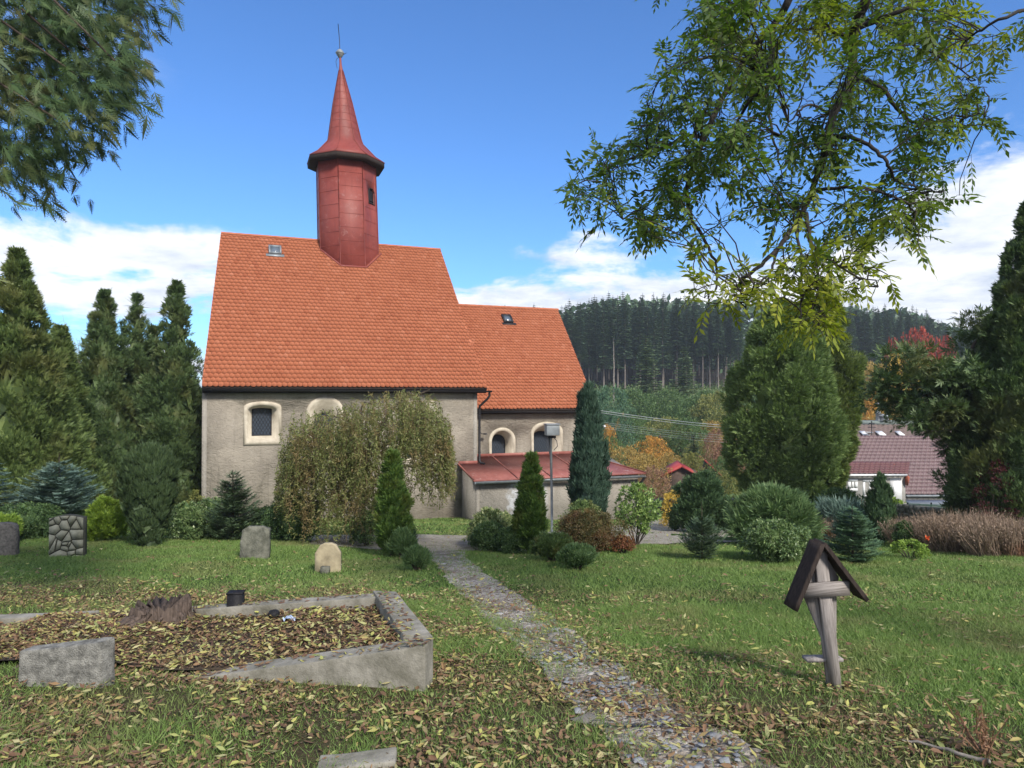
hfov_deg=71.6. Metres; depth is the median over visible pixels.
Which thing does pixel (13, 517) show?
lime thuja
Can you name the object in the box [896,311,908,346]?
forest spruce
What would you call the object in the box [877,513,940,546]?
dry grass
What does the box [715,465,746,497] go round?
hillside bush
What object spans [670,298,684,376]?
forest spruce
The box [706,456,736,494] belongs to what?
hillside bush
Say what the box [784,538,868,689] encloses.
wooden grave cross
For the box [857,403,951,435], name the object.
house
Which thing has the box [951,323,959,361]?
forest spruce
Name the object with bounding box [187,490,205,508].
yellow shrub
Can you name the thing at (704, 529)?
young spruce
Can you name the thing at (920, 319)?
forest spruce
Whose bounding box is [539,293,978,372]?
distant wood
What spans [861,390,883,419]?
hillside bush
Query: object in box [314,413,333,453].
window
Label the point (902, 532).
boxwood
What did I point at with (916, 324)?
forest spruce
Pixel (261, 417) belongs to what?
window
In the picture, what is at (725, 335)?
forest spruce
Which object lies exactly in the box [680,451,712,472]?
hillside bush
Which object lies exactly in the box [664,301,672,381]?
forest spruce
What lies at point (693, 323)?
forest spruce
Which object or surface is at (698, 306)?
forest spruce
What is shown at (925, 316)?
forest spruce
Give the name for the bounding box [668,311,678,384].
forest spruce
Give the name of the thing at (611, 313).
forest spruce
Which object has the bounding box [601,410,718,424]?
overhead cable
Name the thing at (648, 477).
hillside bush
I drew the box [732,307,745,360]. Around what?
forest spruce
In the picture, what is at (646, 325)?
forest spruce
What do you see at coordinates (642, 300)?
forest spruce
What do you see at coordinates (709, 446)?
hillside bush
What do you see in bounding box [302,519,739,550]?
gravel lane
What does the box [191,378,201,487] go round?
thuja tree
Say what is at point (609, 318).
forest spruce
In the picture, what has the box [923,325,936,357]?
forest spruce
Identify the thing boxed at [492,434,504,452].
window
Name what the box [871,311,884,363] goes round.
forest spruce
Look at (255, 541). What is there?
gravestone
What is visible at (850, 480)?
window
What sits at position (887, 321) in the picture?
forest spruce
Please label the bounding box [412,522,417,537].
juniper
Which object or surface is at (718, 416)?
hillside bush
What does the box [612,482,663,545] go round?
rhododendron
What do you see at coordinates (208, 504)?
leafy shrub
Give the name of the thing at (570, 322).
forest spruce
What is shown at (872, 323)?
forest spruce
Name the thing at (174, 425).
thuja tree
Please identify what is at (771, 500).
spreading juniper
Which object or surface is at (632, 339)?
forest spruce
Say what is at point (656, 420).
overhead cable
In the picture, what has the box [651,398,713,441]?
hillside bush
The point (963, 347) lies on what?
forest spruce
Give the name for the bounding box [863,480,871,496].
window
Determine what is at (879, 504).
columnar yew
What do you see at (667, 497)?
yellow shrub
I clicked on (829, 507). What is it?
feathery shrub
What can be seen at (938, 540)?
dry grass
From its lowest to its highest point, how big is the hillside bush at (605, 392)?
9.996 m
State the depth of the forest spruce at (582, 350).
178.54 m
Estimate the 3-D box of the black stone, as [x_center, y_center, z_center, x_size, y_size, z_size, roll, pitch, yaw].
[-2.652,2.185,6.819,0.150,0.380,0.130,0,-1,-6]
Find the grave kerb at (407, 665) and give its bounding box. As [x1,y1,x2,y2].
[0,591,432,691]
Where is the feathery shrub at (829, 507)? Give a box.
[814,493,870,533]
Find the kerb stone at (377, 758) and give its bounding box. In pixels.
[317,747,396,767]
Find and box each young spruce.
[199,470,265,539]
[677,515,727,559]
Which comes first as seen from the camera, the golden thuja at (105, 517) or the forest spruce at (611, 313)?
the golden thuja at (105, 517)
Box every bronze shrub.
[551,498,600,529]
[554,507,634,552]
[607,534,636,553]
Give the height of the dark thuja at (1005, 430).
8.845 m
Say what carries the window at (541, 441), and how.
in the village church
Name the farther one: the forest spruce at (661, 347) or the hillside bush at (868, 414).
the forest spruce at (661, 347)
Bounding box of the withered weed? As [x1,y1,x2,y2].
[942,699,1011,758]
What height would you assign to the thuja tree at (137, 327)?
9.580 m
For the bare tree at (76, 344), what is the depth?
36.45 m
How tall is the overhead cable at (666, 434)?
1.626 m
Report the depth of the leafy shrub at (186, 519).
16.25 m
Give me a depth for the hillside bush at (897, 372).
87.26 m
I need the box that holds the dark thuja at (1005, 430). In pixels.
[935,198,1023,524]
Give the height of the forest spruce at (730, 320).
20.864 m
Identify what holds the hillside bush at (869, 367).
on the ground at (318, 744)
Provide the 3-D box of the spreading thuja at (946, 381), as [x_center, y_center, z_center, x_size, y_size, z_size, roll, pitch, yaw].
[11.373,1.140,18.483,4.424,6.588,3.364,0,-1,0]
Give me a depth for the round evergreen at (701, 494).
21.01 m
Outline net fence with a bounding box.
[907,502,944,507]
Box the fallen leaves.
[0,519,1023,767]
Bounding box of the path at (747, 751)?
[431,551,778,767]
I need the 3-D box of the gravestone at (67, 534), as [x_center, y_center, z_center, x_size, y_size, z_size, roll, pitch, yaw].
[-8.210,2.929,13.127,0.590,1.025,0.169,0,-1,-7]
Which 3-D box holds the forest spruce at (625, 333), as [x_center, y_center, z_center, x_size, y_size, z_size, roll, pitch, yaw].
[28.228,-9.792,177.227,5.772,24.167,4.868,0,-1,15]
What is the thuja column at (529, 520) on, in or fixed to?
on the ground at (318, 744)
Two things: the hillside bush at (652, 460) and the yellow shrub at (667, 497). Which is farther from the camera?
the hillside bush at (652, 460)
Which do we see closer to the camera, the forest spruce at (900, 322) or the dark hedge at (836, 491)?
the dark hedge at (836, 491)
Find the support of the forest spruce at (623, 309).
on the ground at (318, 744)
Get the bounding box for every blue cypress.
[565,380,612,513]
[572,390,584,458]
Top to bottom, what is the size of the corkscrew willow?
3.734 m
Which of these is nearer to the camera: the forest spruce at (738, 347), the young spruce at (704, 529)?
the young spruce at (704, 529)
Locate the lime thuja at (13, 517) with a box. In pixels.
[0,512,23,533]
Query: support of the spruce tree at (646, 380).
on the ground at (318, 744)
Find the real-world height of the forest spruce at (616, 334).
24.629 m
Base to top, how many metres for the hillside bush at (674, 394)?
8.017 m
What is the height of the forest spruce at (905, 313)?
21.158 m
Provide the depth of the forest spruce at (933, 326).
202.57 m
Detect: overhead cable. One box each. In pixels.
[598,412,713,426]
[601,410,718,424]
[605,428,726,442]
[611,427,720,439]
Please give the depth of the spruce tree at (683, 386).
123.53 m
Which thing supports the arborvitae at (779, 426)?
on the ground at (318, 744)
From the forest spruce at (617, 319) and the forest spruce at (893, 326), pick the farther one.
the forest spruce at (893, 326)
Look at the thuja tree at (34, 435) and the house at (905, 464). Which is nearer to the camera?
the thuja tree at (34, 435)
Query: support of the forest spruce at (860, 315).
on the ground at (318, 744)
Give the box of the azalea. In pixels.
[888,535,931,559]
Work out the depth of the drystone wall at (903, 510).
23.68 m
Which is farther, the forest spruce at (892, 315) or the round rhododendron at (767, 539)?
the forest spruce at (892, 315)
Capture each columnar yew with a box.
[114,440,182,546]
[860,470,897,543]
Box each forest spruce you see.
[562,307,573,346]
[564,301,574,345]
[566,306,581,363]
[571,304,585,368]
[572,304,586,365]
[573,308,586,366]
[574,305,585,347]
[579,301,598,379]
[584,298,599,381]
[584,306,589,376]
[585,296,601,384]
[590,300,600,381]
[593,299,612,385]
[595,300,610,385]
[597,301,612,386]
[605,292,612,378]
[605,299,621,383]
[607,295,629,387]
[609,298,626,366]
[616,299,634,388]
[620,292,624,376]
[621,302,635,386]
[628,303,644,386]
[630,303,638,383]
[630,303,648,387]
[637,297,646,380]
[638,301,654,377]
[639,302,646,382]
[642,307,651,351]
[647,304,661,382]
[648,303,658,378]
[650,301,661,388]
[653,297,674,387]
[654,300,674,381]
[660,305,670,382]
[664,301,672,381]
[665,298,683,385]
[668,302,685,385]
[668,304,672,378]
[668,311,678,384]
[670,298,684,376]
[678,305,694,382]
[678,308,694,382]
[679,296,683,374]
[680,296,688,378]
[680,296,696,380]
[687,306,700,387]
[689,302,702,387]
[695,308,710,389]
[696,302,706,364]
[697,296,701,375]
[697,305,717,384]
[705,309,716,387]
[706,305,728,386]
[708,304,715,383]
[709,307,727,385]
[717,305,732,386]
[721,312,728,374]
[723,312,736,365]
[724,313,735,354]
[729,304,745,360]
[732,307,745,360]
[845,311,860,355]
[846,300,857,351]
[846,306,854,357]
[851,305,863,349]
[854,310,869,362]
[857,313,873,378]
[862,308,874,380]
[863,315,874,347]
[866,307,877,362]
[870,311,885,363]
[871,308,883,349]
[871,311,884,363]
[880,308,885,334]
[882,310,896,364]
[888,311,896,334]
[888,316,896,341]
[894,310,905,344]
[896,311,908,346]
[896,317,905,354]
[902,312,907,334]
[904,311,915,342]
[910,315,921,345]
[917,317,926,346]
[922,308,927,325]
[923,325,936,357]
[925,316,934,336]
[930,322,937,352]
[934,325,942,356]
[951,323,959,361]
[959,328,968,358]
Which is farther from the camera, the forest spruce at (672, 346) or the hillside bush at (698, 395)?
the forest spruce at (672, 346)
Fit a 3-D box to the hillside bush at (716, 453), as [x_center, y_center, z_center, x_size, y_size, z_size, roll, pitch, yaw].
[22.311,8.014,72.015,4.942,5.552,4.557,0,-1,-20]
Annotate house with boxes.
[811,421,950,503]
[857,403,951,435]
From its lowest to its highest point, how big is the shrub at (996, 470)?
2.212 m
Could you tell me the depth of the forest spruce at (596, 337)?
201.87 m
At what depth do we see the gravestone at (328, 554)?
11.39 m
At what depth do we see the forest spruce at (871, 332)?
195.36 m
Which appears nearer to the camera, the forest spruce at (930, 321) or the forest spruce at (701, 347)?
the forest spruce at (701, 347)
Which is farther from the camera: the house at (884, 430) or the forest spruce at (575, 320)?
the forest spruce at (575, 320)
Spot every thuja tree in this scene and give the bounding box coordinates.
[0,245,117,511]
[42,322,98,504]
[77,287,153,510]
[95,291,165,471]
[117,278,204,512]
[144,323,163,419]
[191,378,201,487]
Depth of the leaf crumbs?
4.75 m
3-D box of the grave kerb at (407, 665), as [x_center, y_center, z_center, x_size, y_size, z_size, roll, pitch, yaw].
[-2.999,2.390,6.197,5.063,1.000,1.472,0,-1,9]
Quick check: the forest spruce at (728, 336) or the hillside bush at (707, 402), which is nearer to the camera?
the hillside bush at (707, 402)
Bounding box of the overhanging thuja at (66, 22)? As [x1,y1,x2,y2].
[0,0,184,222]
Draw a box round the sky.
[0,0,1023,386]
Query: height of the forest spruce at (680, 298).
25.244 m
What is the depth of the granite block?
5.15 m
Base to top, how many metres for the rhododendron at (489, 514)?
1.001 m
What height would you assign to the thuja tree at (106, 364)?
9.333 m
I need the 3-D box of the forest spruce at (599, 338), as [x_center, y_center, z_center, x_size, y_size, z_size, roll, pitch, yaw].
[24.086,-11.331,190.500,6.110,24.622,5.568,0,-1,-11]
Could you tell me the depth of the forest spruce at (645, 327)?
181.86 m
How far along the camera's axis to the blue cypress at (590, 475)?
17.21 m
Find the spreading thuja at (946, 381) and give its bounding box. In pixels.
[848,303,1007,518]
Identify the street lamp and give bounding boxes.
[544,423,560,531]
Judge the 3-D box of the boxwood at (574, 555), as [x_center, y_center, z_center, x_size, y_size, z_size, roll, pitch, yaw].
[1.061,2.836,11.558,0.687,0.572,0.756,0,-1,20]
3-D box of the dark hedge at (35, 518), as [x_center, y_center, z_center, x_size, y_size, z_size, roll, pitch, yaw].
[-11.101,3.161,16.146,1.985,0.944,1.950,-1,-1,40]
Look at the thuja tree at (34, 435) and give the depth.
21.14 m
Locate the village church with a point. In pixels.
(344, 307)
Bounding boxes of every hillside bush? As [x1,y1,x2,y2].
[596,391,617,428]
[597,385,639,448]
[602,409,638,465]
[603,424,617,459]
[604,435,626,463]
[608,388,660,437]
[610,445,652,480]
[616,414,660,460]
[618,394,675,431]
[623,435,674,476]
[629,453,672,498]
[633,416,692,451]
[638,465,672,498]
[641,388,691,434]
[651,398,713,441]
[655,417,717,457]
[656,452,681,467]
[673,389,724,436]
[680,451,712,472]
[684,439,720,461]
[685,390,750,437]
[694,420,724,451]
[699,429,722,468]
[704,406,748,439]
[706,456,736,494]
[709,441,744,473]
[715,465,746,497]
[847,360,894,419]
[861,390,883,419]
[868,405,903,419]
[873,349,922,417]
[884,336,900,414]
[899,326,946,372]
[935,334,954,359]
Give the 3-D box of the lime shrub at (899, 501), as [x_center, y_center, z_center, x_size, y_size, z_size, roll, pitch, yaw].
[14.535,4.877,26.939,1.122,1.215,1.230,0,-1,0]
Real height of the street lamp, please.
3.130 m
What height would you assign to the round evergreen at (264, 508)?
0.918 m
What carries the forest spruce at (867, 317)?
on the ground at (318, 744)
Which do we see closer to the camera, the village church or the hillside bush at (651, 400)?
the village church
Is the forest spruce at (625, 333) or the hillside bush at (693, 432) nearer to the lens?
the hillside bush at (693, 432)
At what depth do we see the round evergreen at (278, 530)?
15.82 m
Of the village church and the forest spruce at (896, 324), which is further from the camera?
the forest spruce at (896, 324)
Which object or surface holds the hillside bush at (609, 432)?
on the ground at (318, 744)
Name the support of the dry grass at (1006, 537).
on the ground at (318, 744)
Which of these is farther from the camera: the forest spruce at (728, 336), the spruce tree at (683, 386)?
the forest spruce at (728, 336)
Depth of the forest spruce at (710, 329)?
180.33 m
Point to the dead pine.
(613, 369)
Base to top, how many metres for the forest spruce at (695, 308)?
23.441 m
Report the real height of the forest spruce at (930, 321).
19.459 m
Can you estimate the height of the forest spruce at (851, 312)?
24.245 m
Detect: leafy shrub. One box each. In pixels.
[164,501,213,540]
[197,496,230,536]
[345,509,377,545]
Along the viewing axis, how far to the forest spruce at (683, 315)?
208.28 m
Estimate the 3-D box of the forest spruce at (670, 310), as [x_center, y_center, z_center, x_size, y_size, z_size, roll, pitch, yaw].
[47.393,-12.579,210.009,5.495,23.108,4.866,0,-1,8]
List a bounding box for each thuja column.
[372,448,414,555]
[510,449,548,554]
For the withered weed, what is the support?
on the ground at (318, 744)
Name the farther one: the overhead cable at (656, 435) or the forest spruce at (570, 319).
the forest spruce at (570, 319)
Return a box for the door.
[890,478,901,499]
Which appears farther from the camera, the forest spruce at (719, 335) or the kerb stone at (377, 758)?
the forest spruce at (719, 335)
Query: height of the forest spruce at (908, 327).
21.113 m
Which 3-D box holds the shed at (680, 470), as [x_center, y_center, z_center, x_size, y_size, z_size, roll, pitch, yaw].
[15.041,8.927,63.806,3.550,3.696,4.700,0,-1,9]
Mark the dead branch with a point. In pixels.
(963, 755)
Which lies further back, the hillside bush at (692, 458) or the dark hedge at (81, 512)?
the hillside bush at (692, 458)
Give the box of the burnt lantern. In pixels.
[268,609,279,618]
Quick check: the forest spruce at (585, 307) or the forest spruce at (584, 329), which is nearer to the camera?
the forest spruce at (584, 329)
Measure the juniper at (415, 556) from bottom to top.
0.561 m
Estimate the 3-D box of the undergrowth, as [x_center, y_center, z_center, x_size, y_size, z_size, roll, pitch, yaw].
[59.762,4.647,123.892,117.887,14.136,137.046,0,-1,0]
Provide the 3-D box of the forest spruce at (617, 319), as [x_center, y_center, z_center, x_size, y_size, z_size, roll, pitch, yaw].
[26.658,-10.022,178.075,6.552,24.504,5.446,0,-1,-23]
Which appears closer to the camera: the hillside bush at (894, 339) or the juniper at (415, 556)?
the juniper at (415, 556)
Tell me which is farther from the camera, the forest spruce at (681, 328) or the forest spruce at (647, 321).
the forest spruce at (681, 328)
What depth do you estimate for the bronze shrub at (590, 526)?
14.27 m
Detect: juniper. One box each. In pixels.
[382,525,417,555]
[400,544,433,570]
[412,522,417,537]
[718,478,831,544]
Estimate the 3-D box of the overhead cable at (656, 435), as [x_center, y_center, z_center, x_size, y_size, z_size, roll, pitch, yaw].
[11.832,2.878,39.189,22.538,1.749,0.012,1,-1,-44]
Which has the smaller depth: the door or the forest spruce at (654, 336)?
the door
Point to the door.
(896, 483)
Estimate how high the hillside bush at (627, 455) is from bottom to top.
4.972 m
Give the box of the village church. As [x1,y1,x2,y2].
[201,25,645,519]
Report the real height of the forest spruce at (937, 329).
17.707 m
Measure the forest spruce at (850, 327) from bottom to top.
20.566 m
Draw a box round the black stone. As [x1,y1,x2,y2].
[226,590,245,606]
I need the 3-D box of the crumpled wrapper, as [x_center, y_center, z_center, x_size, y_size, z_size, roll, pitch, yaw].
[-1.978,2.089,6.321,0.108,0.057,0.060,0,-1,0]
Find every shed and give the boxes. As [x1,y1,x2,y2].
[658,461,696,490]
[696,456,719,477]
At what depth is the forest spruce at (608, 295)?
208.59 m
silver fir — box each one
[0,463,19,512]
[10,453,106,515]
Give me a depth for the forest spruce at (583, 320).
199.30 m
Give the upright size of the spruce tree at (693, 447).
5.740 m
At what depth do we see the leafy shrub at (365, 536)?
15.16 m
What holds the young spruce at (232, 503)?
on the ground at (318, 744)
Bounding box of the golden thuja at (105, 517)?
[82,494,128,541]
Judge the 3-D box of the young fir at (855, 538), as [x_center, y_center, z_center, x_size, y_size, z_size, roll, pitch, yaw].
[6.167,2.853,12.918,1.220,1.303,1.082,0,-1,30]
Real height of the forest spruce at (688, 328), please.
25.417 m
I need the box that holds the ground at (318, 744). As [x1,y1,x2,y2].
[0,354,1023,767]
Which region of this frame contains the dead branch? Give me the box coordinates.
[902,739,990,763]
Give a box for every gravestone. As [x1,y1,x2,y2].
[0,522,19,555]
[49,514,86,556]
[240,525,270,558]
[315,542,341,571]
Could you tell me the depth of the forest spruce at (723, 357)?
186.76 m
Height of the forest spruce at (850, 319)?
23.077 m
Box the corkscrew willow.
[272,389,457,547]
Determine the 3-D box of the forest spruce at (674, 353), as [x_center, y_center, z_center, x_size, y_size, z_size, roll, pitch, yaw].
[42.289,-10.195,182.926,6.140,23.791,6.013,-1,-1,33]
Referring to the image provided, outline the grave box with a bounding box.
[320,566,329,573]
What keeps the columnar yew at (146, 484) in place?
on the ground at (318, 744)
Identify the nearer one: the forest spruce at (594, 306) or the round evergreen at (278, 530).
the round evergreen at (278, 530)
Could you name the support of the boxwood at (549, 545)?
on the ground at (318, 744)
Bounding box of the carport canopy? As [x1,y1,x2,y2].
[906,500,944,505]
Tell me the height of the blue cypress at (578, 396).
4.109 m
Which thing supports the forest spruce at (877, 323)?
on the ground at (318, 744)
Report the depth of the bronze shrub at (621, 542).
14.16 m
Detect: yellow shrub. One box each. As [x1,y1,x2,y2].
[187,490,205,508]
[659,490,680,525]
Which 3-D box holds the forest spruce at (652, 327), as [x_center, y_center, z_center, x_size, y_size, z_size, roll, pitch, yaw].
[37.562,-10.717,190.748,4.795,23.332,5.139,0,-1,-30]
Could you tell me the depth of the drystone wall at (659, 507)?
31.34 m
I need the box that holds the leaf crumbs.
[0,585,1023,767]
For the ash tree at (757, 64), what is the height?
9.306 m
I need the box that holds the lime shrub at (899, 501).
[892,496,905,503]
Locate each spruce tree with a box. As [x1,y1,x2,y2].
[627,336,663,415]
[667,347,699,416]
[684,436,706,470]
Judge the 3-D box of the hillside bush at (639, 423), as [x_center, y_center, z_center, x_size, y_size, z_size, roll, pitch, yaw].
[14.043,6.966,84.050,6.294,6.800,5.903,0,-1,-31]
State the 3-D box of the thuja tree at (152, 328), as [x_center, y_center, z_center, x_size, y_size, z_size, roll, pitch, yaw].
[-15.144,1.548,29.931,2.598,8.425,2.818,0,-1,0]
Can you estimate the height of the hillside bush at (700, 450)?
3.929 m
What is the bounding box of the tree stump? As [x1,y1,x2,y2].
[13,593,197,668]
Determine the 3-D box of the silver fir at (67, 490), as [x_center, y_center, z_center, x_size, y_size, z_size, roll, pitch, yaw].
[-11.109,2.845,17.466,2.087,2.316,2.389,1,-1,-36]
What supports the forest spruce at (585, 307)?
on the ground at (318, 744)
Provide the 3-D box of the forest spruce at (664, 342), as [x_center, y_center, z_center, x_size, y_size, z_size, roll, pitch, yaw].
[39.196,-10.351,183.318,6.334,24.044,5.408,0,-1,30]
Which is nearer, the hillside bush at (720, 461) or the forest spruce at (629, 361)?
the hillside bush at (720, 461)
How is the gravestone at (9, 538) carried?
on the ground at (318, 744)
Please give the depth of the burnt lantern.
6.49 m
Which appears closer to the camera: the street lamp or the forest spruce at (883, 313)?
the street lamp
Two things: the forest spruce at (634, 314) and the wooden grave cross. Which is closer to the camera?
the wooden grave cross
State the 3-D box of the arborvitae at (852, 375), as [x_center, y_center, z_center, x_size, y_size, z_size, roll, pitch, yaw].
[13.012,0.873,29.499,3.506,10.146,3.309,0,-1,0]
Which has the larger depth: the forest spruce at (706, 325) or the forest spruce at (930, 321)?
the forest spruce at (930, 321)
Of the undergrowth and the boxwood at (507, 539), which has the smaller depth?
the boxwood at (507, 539)
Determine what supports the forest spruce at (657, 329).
on the ground at (318, 744)
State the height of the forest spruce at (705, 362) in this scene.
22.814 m
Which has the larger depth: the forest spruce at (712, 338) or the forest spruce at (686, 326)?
the forest spruce at (712, 338)
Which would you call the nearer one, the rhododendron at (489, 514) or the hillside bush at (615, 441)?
the rhododendron at (489, 514)
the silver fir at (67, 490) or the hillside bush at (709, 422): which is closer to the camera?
the silver fir at (67, 490)
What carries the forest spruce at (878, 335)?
on the ground at (318, 744)
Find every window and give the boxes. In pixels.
[252,408,271,435]
[266,245,283,256]
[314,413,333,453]
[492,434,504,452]
[501,314,515,324]
[534,431,548,451]
[848,479,857,490]
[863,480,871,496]
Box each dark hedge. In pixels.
[0,501,67,539]
[72,510,86,514]
[811,486,865,508]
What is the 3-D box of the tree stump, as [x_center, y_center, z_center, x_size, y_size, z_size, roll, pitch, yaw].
[-3.377,2.207,6.256,1.352,0.395,1.587,0,-1,0]
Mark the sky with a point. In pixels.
(472, 110)
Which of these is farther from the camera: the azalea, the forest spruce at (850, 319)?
the forest spruce at (850, 319)
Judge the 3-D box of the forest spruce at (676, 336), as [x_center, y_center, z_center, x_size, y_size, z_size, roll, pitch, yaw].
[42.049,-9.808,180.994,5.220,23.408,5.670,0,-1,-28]
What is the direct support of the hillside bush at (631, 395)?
on the ground at (318, 744)
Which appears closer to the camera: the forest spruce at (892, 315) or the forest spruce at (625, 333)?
the forest spruce at (625, 333)
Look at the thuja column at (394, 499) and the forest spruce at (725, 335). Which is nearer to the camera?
the thuja column at (394, 499)
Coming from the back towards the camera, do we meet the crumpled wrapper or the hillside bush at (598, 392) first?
the hillside bush at (598, 392)
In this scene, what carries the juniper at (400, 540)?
on the ground at (318, 744)
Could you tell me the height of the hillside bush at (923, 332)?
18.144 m
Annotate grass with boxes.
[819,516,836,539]
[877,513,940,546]
[899,507,1023,553]
[943,513,1023,556]
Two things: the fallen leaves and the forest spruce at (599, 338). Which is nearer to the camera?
the fallen leaves
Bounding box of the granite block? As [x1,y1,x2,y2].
[18,637,114,688]
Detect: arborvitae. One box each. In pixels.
[718,298,853,506]
[806,286,871,488]
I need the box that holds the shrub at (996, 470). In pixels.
[971,458,1022,524]
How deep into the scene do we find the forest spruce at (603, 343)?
178.20 m
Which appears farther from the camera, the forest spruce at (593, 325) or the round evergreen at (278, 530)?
the forest spruce at (593, 325)
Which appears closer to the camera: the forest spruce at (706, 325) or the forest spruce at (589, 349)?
the forest spruce at (589, 349)
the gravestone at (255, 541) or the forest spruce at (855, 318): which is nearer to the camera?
the gravestone at (255, 541)
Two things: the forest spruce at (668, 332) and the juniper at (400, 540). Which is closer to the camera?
the juniper at (400, 540)
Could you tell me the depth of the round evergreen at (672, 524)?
21.85 m
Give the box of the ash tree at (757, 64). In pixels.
[551,0,1023,360]
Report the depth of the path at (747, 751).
4.92 m
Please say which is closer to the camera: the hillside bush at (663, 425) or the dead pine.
the hillside bush at (663, 425)
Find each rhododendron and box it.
[460,506,512,541]
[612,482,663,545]
[735,517,812,561]
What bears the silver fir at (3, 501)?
on the ground at (318, 744)
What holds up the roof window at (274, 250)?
in the village church
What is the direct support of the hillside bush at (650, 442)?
on the ground at (318, 744)
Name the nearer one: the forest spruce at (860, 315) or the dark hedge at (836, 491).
the dark hedge at (836, 491)
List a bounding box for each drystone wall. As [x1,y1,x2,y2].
[641,498,736,514]
[895,504,948,521]
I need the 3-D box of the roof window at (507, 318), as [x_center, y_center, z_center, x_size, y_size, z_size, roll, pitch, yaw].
[-0.218,-3.177,34.975,0.720,0.574,0.595,0,-1,-21]
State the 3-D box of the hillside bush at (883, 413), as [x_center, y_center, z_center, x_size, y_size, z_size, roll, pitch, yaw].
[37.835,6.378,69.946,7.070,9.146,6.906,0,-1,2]
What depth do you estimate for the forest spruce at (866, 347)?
185.59 m
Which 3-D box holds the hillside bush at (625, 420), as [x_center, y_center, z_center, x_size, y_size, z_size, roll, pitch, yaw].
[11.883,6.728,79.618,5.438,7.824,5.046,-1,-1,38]
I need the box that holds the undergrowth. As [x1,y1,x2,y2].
[587,379,871,497]
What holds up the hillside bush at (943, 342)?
on the ground at (318, 744)
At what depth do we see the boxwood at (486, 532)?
14.34 m
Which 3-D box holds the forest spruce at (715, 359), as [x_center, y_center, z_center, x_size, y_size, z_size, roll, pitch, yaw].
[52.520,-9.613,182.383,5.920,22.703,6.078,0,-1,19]
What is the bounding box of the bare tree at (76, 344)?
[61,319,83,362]
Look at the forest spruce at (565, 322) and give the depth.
183.34 m
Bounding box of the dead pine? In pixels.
[613,338,614,400]
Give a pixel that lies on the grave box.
(325, 569)
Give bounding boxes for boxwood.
[467,520,506,551]
[494,525,523,553]
[528,530,573,561]
[555,541,599,569]
[889,520,914,547]
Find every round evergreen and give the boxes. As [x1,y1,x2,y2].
[251,505,274,537]
[256,493,325,541]
[666,503,679,530]
[669,468,731,532]
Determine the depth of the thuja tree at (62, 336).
24.99 m
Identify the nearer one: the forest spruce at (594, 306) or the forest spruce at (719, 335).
the forest spruce at (719, 335)
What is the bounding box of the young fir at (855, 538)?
[818,505,887,562]
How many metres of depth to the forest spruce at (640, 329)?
177.34 m
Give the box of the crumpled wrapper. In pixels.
[283,615,295,620]

